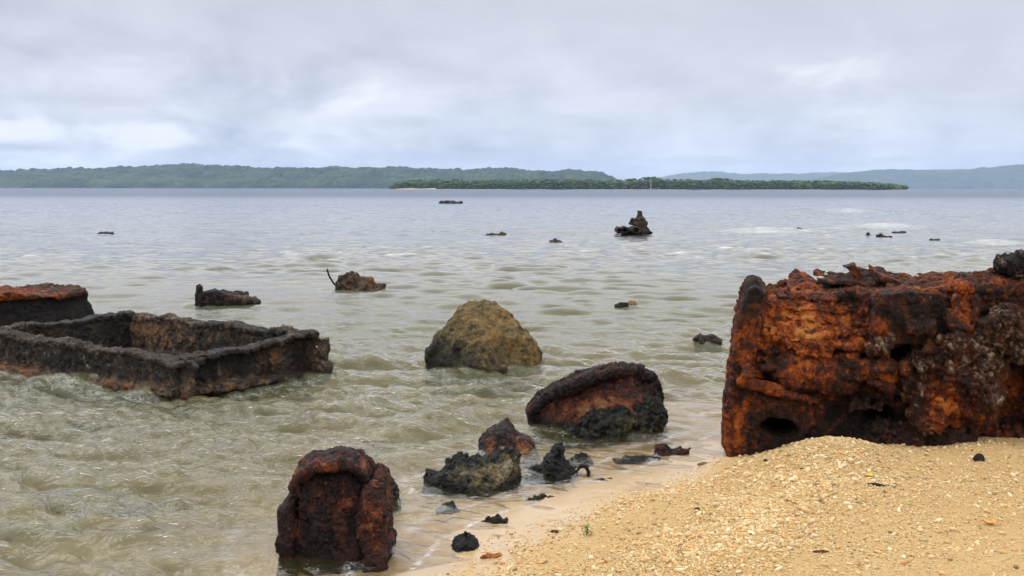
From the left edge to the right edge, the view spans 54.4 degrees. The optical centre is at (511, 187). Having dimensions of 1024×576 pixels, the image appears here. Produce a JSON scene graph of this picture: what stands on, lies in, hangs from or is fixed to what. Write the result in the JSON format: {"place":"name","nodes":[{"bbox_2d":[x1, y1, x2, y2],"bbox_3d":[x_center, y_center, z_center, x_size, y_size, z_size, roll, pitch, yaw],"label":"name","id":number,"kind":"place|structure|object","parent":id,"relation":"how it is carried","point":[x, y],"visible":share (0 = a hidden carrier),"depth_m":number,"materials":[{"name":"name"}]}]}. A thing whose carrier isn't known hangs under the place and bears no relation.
{"place":"outdoors","nodes":[
{"label":"outdoors","id":0,"kind":"place"},
{"bbox_2d":[0,163,621,187],"bbox_3d":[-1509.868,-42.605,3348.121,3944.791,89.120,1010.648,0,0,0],"label":"hills","id":1,"kind":"structure","parent":0,"point":[188,175],"depth_m":3093.55,"materials":[{"name":"green plant"}]},
{"bbox_2d":[390,476,401,512],"bbox_3d":[-0.748,1.759,5.745,0.218,0.272,0.230,0,0,35],"label":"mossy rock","id":2,"kind":"object","parent":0,"point":[397,501],"visible":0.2,"depth_m":5.71,"materials":[{"name":"grey stone"}]},
{"bbox_2d":[0,188,1023,575],"bbox_3d":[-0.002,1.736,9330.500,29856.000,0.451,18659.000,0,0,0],"label":"water","id":3,"kind":"structure","parent":0,"point":[692,262],"depth_m":22.45,"materials":[{"name":"grey liquid"}]},
{"bbox_2d":[0,282,94,326],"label":"steel box","id":4,"kind":"object","parent":3,"relation":"in","point":[45,302],"visible":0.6,"depth_m":11.07,"materials":[{"name":"brown metal"}]},
{"bbox_2d":[97,231,113,233],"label":"awash rock","id":5,"kind":"object","parent":3,"relation":"in","point":[106,232],"visible":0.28,"depth_m":38.46,"materials":[{"name":"grey stone"}]},
{"bbox_2d":[0,310,333,413],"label":"rusted metal frame","id":6,"kind":"object","parent":3,"relation":"in","point":[172,356],"visible":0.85,"depth_m":9.30,"materials":[{"name":"metal"}]},
{"bbox_2d":[194,284,260,306],"bbox_3d":[-4.351,1.735,15.245,0.977,0.552,0.408,0,0,0],"label":"sunken hull","id":7,"kind":"object","parent":3,"relation":"in","point":[216,297],"visible":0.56,"depth_m":15.09,"materials":[{"name":"black metal"}]},
{"bbox_2d":[326,269,385,290],"bbox_3d":[-2.751,1.723,17.592,1.066,0.598,0.486,0,0,0],"label":"reef clump","id":8,"kind":"object","parent":3,"relation":"in","point":[351,280],"visible":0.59,"depth_m":17.48,"materials":[{"name":"brown stone"}]},
{"bbox_2d":[361,440,394,449],"bbox_3d":[-1.046,1.992,7.683,0.344,0.089,0.163,0,0,0],"label":"water ripple","id":9,"kind":"object","parent":3,"relation":"attached to","point":[371,445],"visible":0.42,"depth_m":7.64},
{"bbox_2d":[439,200,462,203],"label":"mud rock","id":10,"kind":"object","parent":3,"relation":"in","point":[449,202],"visible":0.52,"depth_m":114.42,"materials":[{"name":"grey stone"}]},
{"bbox_2d":[424,299,542,393],"bbox_3d":[-0.291,1.704,10.247,1.261,1.088,1.241,0,0,0],"label":"boulder","id":11,"kind":"object","parent":3,"relation":"in","point":[483,336],"visible":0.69,"depth_m":9.89,"materials":[{"name":"brown stone"}]},
{"bbox_2d":[483,232,505,234],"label":"awash rock","id":12,"kind":"object","parent":3,"relation":"in","point":[501,233],"visible":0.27,"depth_m":37.87,"materials":[{"name":"grey stone"}]},
{"bbox_2d":[549,238,562,241],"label":"awash rock","id":13,"kind":"object","parent":3,"relation":"in","point":[554,240],"visible":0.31,"depth_m":33.38,"materials":[{"name":"grey stone"}]},
{"bbox_2d":[614,302,628,307],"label":"dark rock","id":14,"kind":"object","parent":3,"relation":"in","point":[621,304],"visible":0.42,"depth_m":14.94,"materials":[{"name":"black stone"}]},
{"bbox_2d":[628,300,636,304],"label":"tan stone","id":15,"kind":"object","parent":3,"relation":"in","point":[632,302],"visible":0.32,"depth_m":15.09,"materials":[{"name":"brown stone"}]},
{"bbox_2d":[614,210,652,234],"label":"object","id":16,"kind":"object","parent":3,"relation":"in","point":[639,222],"visible":0.99,"depth_m":38.26,"materials":[{"name":"grey stone"}]},
{"bbox_2d":[691,333,723,355],"bbox_3d":[2.218,1.804,11.298,0.381,0.309,0.333,0,0,0],"label":"pebbled rock","id":17,"kind":"object","parent":3,"relation":"in","point":[712,343],"visible":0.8,"depth_m":11.20,"materials":[{"name":"grey stone"}]},
{"bbox_2d":[876,233,891,236],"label":"reef stone","id":18,"kind":"object","parent":3,"relation":"in","point":[880,235],"visible":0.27,"depth_m":36.92,"materials":[{"name":"grey stone"}]},
{"bbox_2d":[0,331,1023,575],"bbox_3d":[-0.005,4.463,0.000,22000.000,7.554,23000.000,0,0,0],"label":"ground","id":19,"kind":"structure","parent":0,"point":[60,541],"depth_m":5.89,"materials":[{"name":"beige sand"}]},
{"bbox_2d":[274,445,396,575],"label":"hooded casting","id":20,"kind":"object","parent":19,"relation":"on","point":[335,508],"visible":0.96,"depth_m":4.74,"materials":[{"name":"brown metal"}]},
{"bbox_2d":[435,500,460,514],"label":"beach stone","id":21,"kind":"object","parent":19,"relation":"on","point":[447,508],"visible":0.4,"depth_m":5.59,"materials":[{"name":"grey stone"}]},
{"bbox_2d":[450,531,478,551],"bbox_3d":[-0.231,1.835,4.977,0.158,0.235,0.172,0,0,0],"label":"beach stone","id":22,"kind":"object","parent":19,"relation":"on","point":[466,541],"visible":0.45,"depth_m":4.95,"materials":[{"name":"black stone"}]},
{"bbox_2d":[422,446,523,498],"bbox_3d":[-0.249,1.844,6.152,0.643,0.492,0.518,0,0,0],"label":"reef rock","id":23,"kind":"object","parent":19,"relation":"on","point":[476,475],"visible":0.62,"depth_m":6.03,"materials":[{"name":"grey stone"}]},
{"bbox_2d":[480,552,501,558],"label":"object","id":24,"kind":"object","parent":19,"relation":"on","point":[495,555],"visible":1,"depth_m":4.81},
{"bbox_2d":[481,513,507,523],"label":"beach stone","id":25,"kind":"object","parent":19,"relation":"on","point":[497,518],"visible":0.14,"depth_m":5.33,"materials":[{"name":"black stone"}]},
{"bbox_2d":[478,417,538,469],"bbox_3d":[-0.027,1.785,6.849,0.432,0.381,0.520,0,0,0],"label":"rusty boulder","id":26,"kind":"object","parent":19,"relation":"on","point":[494,437],"visible":0.56,"depth_m":6.73,"materials":[{"name":"brown stone"}]},
{"bbox_2d":[525,493,555,500],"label":"beach stone","id":27,"kind":"object","parent":19,"relation":"on","point":[539,497],"visible":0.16,"depth_m":5.77,"materials":[{"name":"grey stone"}]},
{"bbox_2d":[523,442,590,484],"bbox_3d":[0.248,1.816,6.285,0.377,0.411,0.394,0,0,-38],"label":"scrap rock","id":28,"kind":"object","parent":19,"relation":"on","point":[554,467],"visible":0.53,"depth_m":6.21,"materials":[{"name":"black stone"}]},
{"bbox_2d":[569,452,593,468],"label":"beach stone","id":29,"kind":"object","parent":19,"relation":"on","point":[579,457],"visible":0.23,"depth_m":6.59,"materials":[{"name":"grey stone"}]},
{"bbox_2d":[581,524,592,534],"bbox_3d":[0.381,1.734,5.037,0.061,0.065,0.060,0,0,0],"label":"seaweed sprig","id":30,"kind":"object","parent":19,"relation":"on","point":[587,530],"visible":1,"depth_m":5.04,"materials":[{"name":"green plant"}]},
{"bbox_2d":[525,361,668,448],"bbox_3d":[0.637,1.693,7.554,1.078,0.734,0.892,0,0,0],"label":"half drum","id":31,"kind":"object","parent":19,"relation":"on","point":[622,400],"visible":0.85,"depth_m":7.41,"materials":[{"name":"brown metal"}]},
{"bbox_2d":[612,455,660,464],"bbox_3d":[0.837,1.881,6.624,0.342,0.218,0.251,0,0,0],"label":"beach stone","id":32,"kind":"object","parent":19,"relation":"on","point":[635,459],"visible":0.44,"depth_m":6.58,"materials":[{"name":"grey stone"}]},
{"bbox_2d":[653,443,690,455],"bbox_3d":[1.073,1.837,6.751,0.283,0.215,0.150,0,0,0],"label":"rusted scrap","id":33,"kind":"object","parent":19,"relation":"on","point":[662,449],"visible":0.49,"depth_m":6.72,"materials":[{"name":"brown metal"}]},
{"bbox_2d":[813,550,828,552],"bbox_3d":[1.379,1.638,4.481,0.101,0.017,0.019,0,0,-8],"label":"drift stick","id":34,"kind":"object","parent":19,"relation":"on","point":[819,551],"visible":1,"depth_m":4.48,"materials":[{"name":"brown wood"}]},
{"bbox_2d":[721,249,1023,456],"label":"engine wreck","id":35,"kind":"object","parent":19,"relation":"on","point":[878,354],"visible":0.95,"depth_m":6.54,"materials":[{"name":"brown metal"}]},
{"bbox_2d":[868,483,885,486],"bbox_3d":[1.999,1.627,5.449,0.096,0.024,0.029,0,0,25],"label":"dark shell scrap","id":36,"kind":"object","parent":19,"relation":"on","point":[877,484],"visible":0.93,"depth_m":5.44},
{"bbox_2d":[973,453,984,461],"bbox_3d":[2.808,1.633,5.990,0.081,0.071,0.054,0,0,-20],"label":"rust flake","id":37,"kind":"object","parent":19,"relation":"on","point":[979,457],"visible":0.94,"depth_m":5.97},
{"bbox_2d":[980,519,998,523],"bbox_3d":[2.311,1.617,4.830,0.089,0.019,0.037,0,0,17],"label":"fallen leaf","id":38,"kind":"object","parent":19,"relation":"on","point":[989,521],"visible":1,"depth_m":4.83,"materials":[{"name":"orange plant"}]},
{"bbox_2d":[0,0,1023,180],"label":"sky","id":39,"kind":"structure","parent":0,"point":[620,89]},
{"bbox_2d":[401,188,735,189],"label":"islet shore","id":40,"kind":"structure","parent":0,"point":[571,189],"depth_m":1155.63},
{"bbox_2d":[389,176,908,189],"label":"coastal wood","id":41,"kind":"object","parent":40,"relation":"on","point":[687,184],"visible":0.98,"depth_m":1162.84,"materials":[{"name":"green plant"}]},
{"bbox_2d":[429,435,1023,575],"bbox_3d":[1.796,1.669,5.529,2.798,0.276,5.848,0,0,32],"label":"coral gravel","id":42,"kind":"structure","parent":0,"point":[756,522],"depth_m":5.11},
{"bbox_2d":[657,171,845,180],"bbox_3d":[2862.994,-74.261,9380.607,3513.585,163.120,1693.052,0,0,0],"label":"hills","id":43,"kind":"structure","parent":0,"point":[704,175],"depth_m":9129.51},
{"bbox_2d":[806,164,1023,188],"bbox_3d":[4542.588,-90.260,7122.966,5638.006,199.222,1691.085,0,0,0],"label":"hills","id":44,"kind":"structure","parent":0,"point":[1006,177],"depth_m":6709.39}
]}

